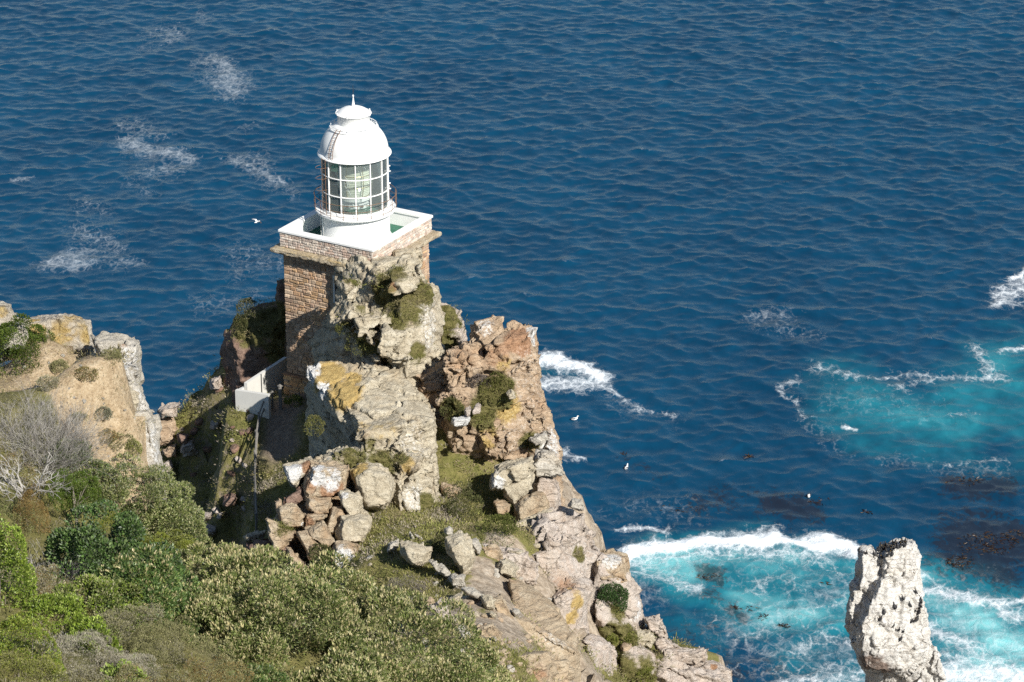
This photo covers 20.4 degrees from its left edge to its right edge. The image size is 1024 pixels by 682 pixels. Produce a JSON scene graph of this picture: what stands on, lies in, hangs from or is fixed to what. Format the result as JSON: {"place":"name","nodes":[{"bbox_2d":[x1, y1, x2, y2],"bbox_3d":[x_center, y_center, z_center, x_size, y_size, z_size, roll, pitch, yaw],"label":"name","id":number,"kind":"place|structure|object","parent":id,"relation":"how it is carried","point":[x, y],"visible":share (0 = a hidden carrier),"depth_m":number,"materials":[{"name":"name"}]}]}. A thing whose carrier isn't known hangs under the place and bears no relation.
{"place":"outdoors","nodes":[
{"label":"outdoors","id":0,"kind":"place"},
{"bbox_2d":[0,338,724,681],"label":"hillside","id":1,"kind":"structure","parent":0,"point":[283,436],"depth_m":132.38,"materials":[{"name":"stone"}]},
{"bbox_2d":[0,301,16,362],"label":"boulder","id":2,"kind":"object","parent":1,"relation":"on","point":[7,313],"visible":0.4,"depth_m":82.19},
{"bbox_2d":[2,323,28,349],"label":"boulder","id":3,"kind":"object","parent":1,"relation":"on","point":[13,342],"visible":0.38,"depth_m":81.57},
{"bbox_2d":[0,514,37,608],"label":"lime leaved shrub","id":4,"kind":"object","parent":1,"relation":"on","point":[24,565],"visible":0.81,"depth_m":56.19,"materials":[{"name":"green plant"}]},
{"bbox_2d":[0,487,37,536],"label":"heath shrub","id":5,"kind":"object","parent":1,"relation":"on","point":[7,503],"visible":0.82,"depth_m":70.20,"materials":[{"name":"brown plant"}]},
{"bbox_2d":[0,453,44,509],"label":"heath shrub","id":6,"kind":"object","parent":1,"relation":"on","point":[13,462],"visible":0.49,"depth_m":72.33,"materials":[{"name":"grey plant"}]},
{"bbox_2d":[0,312,55,379],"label":"leafy bush","id":7,"kind":"object","parent":1,"relation":"on","point":[7,328],"visible":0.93,"depth_m":80.78,"materials":[{"name":"green plant"}]},
{"bbox_2d":[12,484,50,533],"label":"heath shrub","id":8,"kind":"object","parent":1,"relation":"on","point":[25,495],"visible":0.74,"depth_m":70.37,"materials":[{"name":"brown plant"}]},
{"bbox_2d":[0,611,66,681],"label":"lime leaved shrub","id":9,"kind":"object","parent":1,"relation":"on","point":[12,623],"visible":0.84,"depth_m":52.02,"materials":[{"name":"green plant"}]},
{"bbox_2d":[0,647,69,681],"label":"heath shrub","id":10,"kind":"object","parent":1,"relation":"on","point":[50,662],"visible":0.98,"depth_m":51.32,"materials":[{"name":"green plant"}]},
{"bbox_2d":[0,452,70,500],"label":"dry bush","id":11,"kind":"object","parent":1,"relation":"on","point":[9,482],"visible":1,"depth_m":70.41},
{"bbox_2d":[21,592,89,637],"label":"lime leaved shrub","id":12,"kind":"object","parent":1,"relation":"on","point":[67,602],"visible":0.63,"depth_m":56.03,"materials":[{"name":"green plant"}]},
{"bbox_2d":[25,563,86,607],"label":"heath shrub","id":13,"kind":"object","parent":1,"relation":"on","point":[51,576],"visible":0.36,"depth_m":57.58,"materials":[{"name":"green plant"}]},
{"bbox_2d":[17,313,95,356],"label":"boulder","id":14,"kind":"object","parent":1,"relation":"on","point":[76,330],"visible":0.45,"depth_m":82.21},
{"bbox_2d":[19,540,93,579],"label":"dry bush","id":15,"kind":"object","parent":1,"relation":"on","point":[59,570],"visible":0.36,"depth_m":61.65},
{"bbox_2d":[45,468,101,523],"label":"fine leaved shrub","id":16,"kind":"object","parent":1,"relation":"on","point":[94,491],"visible":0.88,"depth_m":72.50,"materials":[{"name":"green plant"}]},
{"bbox_2d":[0,373,150,499],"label":"dry bush","id":17,"kind":"object","parent":1,"relation":"on","point":[53,436],"visible":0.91,"depth_m":73.92,"materials":[{"name":"plant"}]},
{"bbox_2d":[39,666,113,681],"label":"heath shrub","id":18,"kind":"object","parent":1,"relation":"on","point":[82,670],"visible":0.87,"depth_m":52.01,"materials":[{"name":"green plant"}]},
{"bbox_2d":[42,438,111,508],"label":"leafy bush","id":19,"kind":"object","parent":1,"relation":"on","point":[89,457],"visible":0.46,"depth_m":74.13,"materials":[{"name":"green plant"}]},
{"bbox_2d":[41,628,123,678],"bbox_3d":[-8.041,6.204,53.433,1.563,1.591,1.622,19,30,38],"label":"heath shrub","id":20,"kind":"object","parent":1,"relation":"on","point":[62,642],"visible":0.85,"depth_m":53.31,"materials":[{"name":"green plant"}]},
{"bbox_2d":[0,333,172,542],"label":"dry grass","id":21,"kind":"structure","parent":1,"relation":"on","point":[72,387],"depth_m":77.30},
{"bbox_2d":[52,456,129,515],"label":"leafy bush","id":22,"kind":"object","parent":1,"relation":"on","point":[107,488],"visible":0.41,"depth_m":74.12,"materials":[{"name":"green plant"}]},
{"bbox_2d":[64,615,123,655],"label":"lime leaved shrub","id":23,"kind":"object","parent":1,"relation":"on","point":[82,626],"visible":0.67,"depth_m":54.68,"materials":[{"name":"green plant"}]},
{"bbox_2d":[52,573,145,631],"bbox_3d":[-8.334,5.712,57.512,1.985,1.999,1.930,20,30,39],"label":"leafy bush","id":24,"kind":"object","parent":1,"relation":"on","point":[92,584],"visible":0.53,"depth_m":57.27,"materials":[{"name":"green plant"}]},
{"bbox_2d":[43,498,186,595],"bbox_3d":[-8.660,5.208,61.650,3.286,4.152,2.844,0,23,0],"label":"glossy bush","id":25,"kind":"object","parent":1,"relation":"on","point":[82,540],"visible":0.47,"depth_m":60.93,"materials":[{"name":"green plant"}]},
{"bbox_2d":[100,658,148,681],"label":"lime leaved shrub","id":26,"kind":"object","parent":1,"relation":"on","point":[110,671],"visible":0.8,"depth_m":52.75,"materials":[{"name":"green plant"}]},
{"bbox_2d":[94,650,161,681],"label":"heath shrub","id":27,"kind":"object","parent":1,"relation":"on","point":[137,658],"visible":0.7,"depth_m":53.45,"materials":[{"name":"grey plant"}]},
{"bbox_2d":[91,331,166,499],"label":"headland cliff","id":28,"kind":"structure","parent":1,"relation":"on","point":[103,340],"depth_m":79.18,"materials":[{"name":"stone"}]},
{"bbox_2d":[89,602,184,664],"bbox_3d":[-7.389,6.220,55.402,2.094,2.115,1.996,0,23,0],"label":"heath shrub","id":29,"kind":"object","parent":1,"relation":"on","point":[125,615],"visible":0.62,"depth_m":55.26,"materials":[{"name":"green plant"}]},
{"bbox_2d":[85,544,205,642],"bbox_3d":[-7.632,5.655,58.601,2.723,3.085,2.221,0,23,0],"label":"flowering bush","id":30,"kind":"object","parent":1,"relation":"on","point":[151,591],"visible":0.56,"depth_m":58.04,"materials":[{"name":"green plant"}]},
{"bbox_2d":[95,663,197,681],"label":"heath shrub","id":31,"kind":"object","parent":1,"relation":"on","point":[127,666],"visible":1,"depth_m":52.50,"materials":[{"name":"green plant"}]},
{"bbox_2d":[92,451,206,551],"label":"leafy bush","id":32,"kind":"object","parent":1,"relation":"on","point":[157,485],"visible":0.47,"depth_m":75.09,"materials":[{"name":"green plant"}]},
{"bbox_2d":[117,497,204,563],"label":"leafy bush","id":33,"kind":"object","parent":1,"relation":"on","point":[139,507],"visible":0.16,"depth_m":75.65,"materials":[{"name":"green plant"}]},
{"bbox_2d":[130,528,207,565],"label":"fine leaved shrub","id":34,"kind":"object","parent":1,"relation":"on","point":[179,542],"visible":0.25,"depth_m":73.32,"materials":[{"name":"green plant"}]},
{"bbox_2d":[160,417,177,445],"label":"boulder","id":35,"kind":"object","parent":1,"relation":"on","point":[168,430],"visible":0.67,"depth_m":164.09,"materials":[{"name":"beige stone"}]},
{"bbox_2d":[157,402,180,418],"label":"boulder","id":36,"kind":"object","parent":35,"relation":"on","point":[168,409],"visible":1,"depth_m":163.78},
{"bbox_2d":[139,498,212,567],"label":"leafy bush","id":37,"kind":"object","parent":1,"relation":"on","point":[152,515],"visible":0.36,"depth_m":74.62,"materials":[{"name":"green plant"}]},
{"bbox_2d":[120,615,242,681],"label":"heath shrub","id":38,"kind":"object","parent":1,"relation":"on","point":[157,631],"visible":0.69,"depth_m":55.00,"materials":[{"name":"green plant"}]},
{"bbox_2d":[160,655,254,681],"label":"heath shrub","id":39,"kind":"object","parent":1,"relation":"on","point":[213,675],"visible":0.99,"depth_m":53.46,"materials":[{"name":"green plant"}]},
{"bbox_2d":[156,579,274,663],"bbox_3d":[-6.247,6.207,58.916,2.811,2.433,2.506,0,23,0],"label":"flowering bush","id":40,"kind":"object","parent":1,"relation":"on","point":[213,598],"visible":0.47,"depth_m":58.34,"materials":[{"name":"green plant"}]},
{"bbox_2d":[169,540,261,602],"bbox_3d":[-6.820,5.805,64.376,2.552,2.614,2.339,7,24,16],"label":"flowering bush","id":41,"kind":"object","parent":1,"relation":"on","point":[186,556],"visible":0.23,"depth_m":64.28,"materials":[{"name":"green plant"}]},
{"bbox_2d":[0,380,436,681],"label":"ground cover","id":42,"kind":"object","parent":1,"relation":"on","point":[43,588],"visible":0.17,"depth_m":59.48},
{"bbox_2d":[220,279,286,405],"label":"rock crag","id":43,"kind":"structure","parent":1,"relation":"on","point":[246,360],"depth_m":160.95,"materials":[{"name":"stone"}]},
{"bbox_2d":[226,276,285,356],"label":"crag turf","id":44,"kind":"structure","parent":43,"relation":"on","point":[272,322],"depth_m":160.93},
{"bbox_2d":[236,297,262,318],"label":"shrub","id":45,"kind":"object","parent":44,"relation":"on","point":[246,299],"visible":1,"depth_m":159.48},
{"bbox_2d":[224,663,289,681],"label":"heath shrub","id":46,"kind":"object","parent":1,"relation":"on","point":[260,675],"visible":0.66,"depth_m":56.39,"materials":[{"name":"green plant"}]},
{"bbox_2d":[235,357,286,418],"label":"boundary wall","id":47,"kind":"structure","parent":1,"relation":"on","point":[252,395],"depth_m":156.76,"materials":[{"name":"paint"}]},
{"bbox_2d":[253,391,273,529],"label":"handrail","id":48,"kind":"object","parent":1,"relation":"on","point":[257,430],"visible":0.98,"depth_m":153.16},
{"bbox_2d":[180,544,375,653],"bbox_3d":[-5.192,6.054,62.217,4.473,2.987,4.118,0,23,0],"label":"flowering bush","id":49,"kind":"object","parent":1,"relation":"on","point":[231,575],"visible":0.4,"depth_m":62.11,"materials":[{"name":"green plant"}]},
{"bbox_2d":[198,568,390,681],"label":"flowering bush","id":50,"kind":"object","parent":1,"relation":"on","point":[317,589],"visible":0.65,"depth_m":57.97,"materials":[{"name":"green plant"}]},
{"bbox_2d":[258,484,340,577],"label":"bedrock outcrop","id":51,"kind":"object","parent":1,"relation":"on","point":[298,548],"visible":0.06,"depth_m":140.69,"materials":[{"name":"stone"}]},
{"bbox_2d":[279,543,294,566],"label":"boulder","id":52,"kind":"object","parent":51,"relation":"on","point":[289,545],"visible":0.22,"depth_m":138.98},
{"bbox_2d":[265,517,295,549],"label":"boulder","id":53,"kind":"object","parent":52,"relation":"on","point":[281,542],"visible":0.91,"depth_m":138.26,"materials":[{"name":"stone"}]},
{"bbox_2d":[277,502,304,529],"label":"boulder","id":54,"kind":"object","parent":53,"relation":"on","point":[292,513],"visible":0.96,"depth_m":138.65,"materials":[{"name":"stone"}]},
{"bbox_2d":[283,487,303,504],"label":"boulder","id":55,"kind":"object","parent":51,"relation":"on","point":[296,497],"visible":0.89,"depth_m":140.36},
{"bbox_2d":[282,456,312,487],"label":"boulder","id":56,"kind":"object","parent":51,"relation":"on","point":[295,472],"visible":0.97,"depth_m":140.89,"materials":[{"name":"stone"}]},
{"bbox_2d":[299,459,351,505],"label":"boulder","id":57,"kind":"object","parent":51,"relation":"on","point":[330,478],"visible":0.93,"depth_m":139.94,"materials":[{"name":"stone"}]},
{"bbox_2d":[325,506,345,536],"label":"boulder","id":58,"kind":"object","parent":51,"relation":"on","point":[332,521],"visible":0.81,"depth_m":138.94,"materials":[{"name":"stone"}]},
{"bbox_2d":[288,647,391,681],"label":"flowering bush","id":59,"kind":"object","parent":1,"relation":"on","point":[341,672],"visible":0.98,"depth_m":57.11,"materials":[{"name":"green plant"}]},
{"bbox_2d":[330,540,359,567],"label":"boulder","id":60,"kind":"object","parent":1,"relation":"on","point":[348,548],"visible":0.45,"depth_m":137.08,"materials":[{"name":"stone"}]},
{"bbox_2d":[304,520,334,547],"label":"boulder","id":61,"kind":"object","parent":60,"relation":"on","point":[319,532],"visible":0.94,"depth_m":137.93,"materials":[{"name":"stone"}]},
{"bbox_2d":[296,530,322,560],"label":"boulder","id":62,"kind":"object","parent":61,"relation":"on","point":[305,539],"visible":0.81,"depth_m":137.87,"materials":[{"name":"stone"}]},
{"bbox_2d":[304,512,327,525],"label":"boulder","id":63,"kind":"object","parent":61,"relation":"on","point":[311,518],"visible":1,"depth_m":138.70,"materials":[{"name":"stone"}]},
{"bbox_2d":[305,497,332,513],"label":"boulder","id":64,"kind":"object","parent":63,"relation":"on","point":[319,505],"visible":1,"depth_m":139.00,"materials":[{"name":"stone"}]},
{"bbox_2d":[335,513,371,542],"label":"boulder","id":65,"kind":"object","parent":1,"relation":"on","point":[354,528],"visible":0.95,"depth_m":138.06,"materials":[{"name":"stone"}]},
{"bbox_2d":[338,488,362,514],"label":"boulder","id":66,"kind":"object","parent":65,"relation":"on","point":[351,503],"visible":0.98,"depth_m":138.87,"materials":[{"name":"stone"}]},
{"bbox_2d":[270,91,441,394],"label":"lighthouse","id":67,"kind":"object","parent":1,"relation":"on","point":[356,211],"visible":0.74,"depth_m":154.13,"materials":[{"name":"paint"}]},
{"bbox_2d":[302,357,440,512],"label":"rock crag","id":68,"kind":"structure","parent":1,"relation":"on","point":[360,406],"depth_m":145.09,"materials":[{"name":"stone"}]},
{"bbox_2d":[302,414,325,436],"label":"shrub","id":69,"kind":"object","parent":68,"relation":"on","point":[310,419],"visible":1,"depth_m":146.18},
{"bbox_2d":[349,462,395,511],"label":"boulder","id":70,"kind":"object","parent":1,"relation":"on","point":[375,484],"visible":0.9,"depth_m":139.68,"materials":[{"name":"stone"}]},
{"bbox_2d":[307,247,445,386],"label":"rock crag","id":71,"kind":"structure","parent":1,"relation":"on","point":[396,347],"depth_m":150.16,"materials":[{"name":"stone"}]},
{"bbox_2d":[335,262,435,361],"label":"crag turf","id":72,"kind":"structure","parent":71,"relation":"on","point":[388,284],"depth_m":149.73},
{"bbox_2d":[332,439,443,507],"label":"crag turf","id":73,"kind":"structure","parent":1,"relation":"on","point":[392,465],"depth_m":142.04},
{"bbox_2d":[312,583,501,681],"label":"flowering bush","id":74,"kind":"object","parent":1,"relation":"on","point":[454,665],"visible":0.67,"depth_m":60.40,"materials":[{"name":"green plant"}]},
{"bbox_2d":[399,540,432,567],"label":"boulder","id":75,"kind":"object","parent":1,"relation":"on","point":[414,554],"visible":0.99,"depth_m":132.04,"materials":[{"name":"stone"}]},
{"bbox_2d":[161,327,694,681],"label":"ground cover","id":76,"kind":"object","parent":1,"relation":"on","point":[450,521],"visible":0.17,"depth_m":139.70,"materials":[{"name":"plant"}]},
{"bbox_2d":[441,303,467,350],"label":"rock crag","id":77,"kind":"structure","parent":1,"relation":"on","point":[457,326],"depth_m":154.32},
{"bbox_2d":[442,481,476,504],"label":"shrub","id":78,"kind":"object","parent":1,"relation":"on","point":[462,489],"visible":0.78,"depth_m":144.06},
{"bbox_2d":[444,530,475,574],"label":"boulder","id":79,"kind":"object","parent":1,"relation":"on","point":[460,550],"visible":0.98,"depth_m":131.39,"materials":[{"name":"stone"}]},
{"bbox_2d":[445,490,483,523],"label":"shrub","id":80,"kind":"object","parent":1,"relation":"on","point":[449,504],"visible":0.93,"depth_m":141.23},
{"bbox_2d":[429,653,518,681],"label":"flowering bush","id":81,"kind":"object","parent":1,"relation":"on","point":[504,678],"visible":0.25,"depth_m":63.25,"materials":[{"name":"green plant"}]},
{"bbox_2d":[476,622,502,640],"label":"rock ledge","id":82,"kind":"object","parent":1,"relation":"on","point":[493,629],"visible":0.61,"depth_m":121.01,"materials":[{"name":"stone"}]},
{"bbox_2d":[415,320,565,505],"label":"rock crag","id":83,"kind":"structure","parent":1,"relation":"on","point":[511,350],"depth_m":147.03,"materials":[{"name":"beige stone"}]},
{"bbox_2d":[469,315,503,339],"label":"boulder","id":84,"kind":"object","parent":83,"relation":"on","point":[485,328],"visible":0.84,"depth_m":148.50,"materials":[{"name":"beige stone"}]},
{"bbox_2d":[437,375,540,452],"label":"crag turf","id":85,"kind":"structure","parent":83,"relation":"on","point":[483,416],"depth_m":146.62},
{"bbox_2d":[478,371,514,404],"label":"shrub","id":86,"kind":"object","parent":83,"relation":"on","point":[498,380],"visible":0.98,"depth_m":146.47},
{"bbox_2d":[482,543,502,560],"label":"rock ledge","id":87,"kind":"object","parent":1,"relation":"on","point":[495,551],"visible":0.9,"depth_m":135.34,"materials":[{"name":"stone"}]},
{"bbox_2d":[475,512,518,546],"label":"shrub","id":88,"kind":"object","parent":1,"relation":"on","point":[505,519],"visible":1,"depth_m":136.97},
{"bbox_2d":[493,594,513,618],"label":"rock ledge","id":89,"kind":"object","parent":1,"relation":"on","point":[500,603],"visible":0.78,"depth_m":126.52,"materials":[{"name":"stone"}]},
{"bbox_2d":[496,558,519,577],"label":"boulder","id":90,"kind":"object","parent":1,"relation":"on","point":[507,567],"visible":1,"depth_m":133.99,"materials":[{"name":"stone"}]},
{"bbox_2d":[482,543,539,584],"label":"rock ledge","id":91,"kind":"object","parent":1,"relation":"on","point":[528,567],"visible":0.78,"depth_m":135.68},
{"bbox_2d":[513,506,553,530],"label":"boulder","id":92,"kind":"object","parent":1,"relation":"on","point":[527,519],"visible":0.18,"depth_m":141.36,"materials":[{"name":"stone"}]},
{"bbox_2d":[514,491,549,520],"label":"boulder","id":93,"kind":"object","parent":92,"relation":"on","point":[535,502],"visible":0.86,"depth_m":141.63,"materials":[{"name":"stone"}]},
{"bbox_2d":[502,471,534,504],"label":"boulder","id":94,"kind":"object","parent":93,"relation":"on","point":[514,492],"visible":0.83,"depth_m":142.47,"materials":[{"name":"stone"}]},
{"bbox_2d":[489,455,536,490],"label":"boulder","id":95,"kind":"object","parent":94,"relation":"on","point":[504,474],"visible":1,"depth_m":142.33,"materials":[{"name":"stone"}]},
{"bbox_2d":[508,578,580,681],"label":"rock ledge","id":96,"kind":"object","parent":1,"relation":"on","point":[550,626],"visible":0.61,"depth_m":127.48,"materials":[{"name":"stone"}]},
{"bbox_2d":[532,476,560,507],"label":"boulder","id":97,"kind":"object","parent":1,"relation":"on","point":[548,486],"visible":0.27,"depth_m":143.51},
{"bbox_2d":[532,449,564,477],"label":"boulder","id":98,"kind":"object","parent":97,"relation":"on","point":[547,463],"visible":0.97,"depth_m":143.27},
{"bbox_2d":[528,505,616,675],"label":"coastal cliff","id":99,"kind":"structure","parent":1,"relation":"on","point":[564,534],"depth_m":138.51,"materials":[{"name":"stone"}]},
{"bbox_2d":[591,545,731,681],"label":"rock shoulder","id":100,"kind":"object","parent":1,"relation":"on","point":[635,657],"visible":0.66,"depth_m":139.79},
{"bbox_2d":[595,548,629,583],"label":"boulder","id":101,"kind":"object","parent":100,"relation":"on","point":[616,563],"visible":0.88,"depth_m":140.98,"materials":[{"name":"stone"}]},
{"bbox_2d":[597,581,628,611],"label":"shrub","id":102,"kind":"object","parent":100,"relation":"on","point":[623,595],"visible":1,"depth_m":140.20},
{"bbox_2d":[599,598,672,673],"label":"crag turf","id":103,"kind":"structure","parent":100,"relation":"on","point":[658,654],"depth_m":139.90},
{"bbox_2d":[634,629,656,647],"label":"boulder","id":104,"kind":"object","parent":100,"relation":"on","point":[648,636],"visible":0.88,"depth_m":140.33,"materials":[{"name":"stone"}]},
{"bbox_2d":[657,644,707,665],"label":"boulder","id":105,"kind":"object","parent":100,"relation":"on","point":[693,656],"visible":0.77,"depth_m":140.42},
{"bbox_2d":[653,637,679,650],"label":"boulder","id":106,"kind":"object","parent":105,"relation":"on","point":[660,643],"visible":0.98,"depth_m":140.84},
{"bbox_2d":[644,614,667,638],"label":"boulder","id":107,"kind":"object","parent":106,"relation":"on","point":[656,626],"visible":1,"depth_m":141.04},
{"bbox_2d":[694,660,731,677],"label":"boulder","id":108,"kind":"object","parent":100,"relation":"on","point":[711,665],"visible":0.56,"depth_m":140.65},
{"bbox_2d":[0,0,1023,681],"bbox_3d":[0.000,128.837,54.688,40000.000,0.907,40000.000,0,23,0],"label":"sea","id":109,"kind":"structure","parent":0,"point":[704,246],"depth_m":394.75,"materials":[{"name":"liquid"}]},
{"bbox_2d":[620,451,1023,627],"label":"kelp","id":110,"kind":"object","parent":109,"relation":"on","point":[865,511],"visible":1,"depth_m":306.32},
{"bbox_2d":[844,537,946,681],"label":"sea stack","id":111,"kind":"object","parent":109,"relation":"in","point":[883,653],"visible":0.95,"depth_m":203.24,"materials":[{"name":"stone"}]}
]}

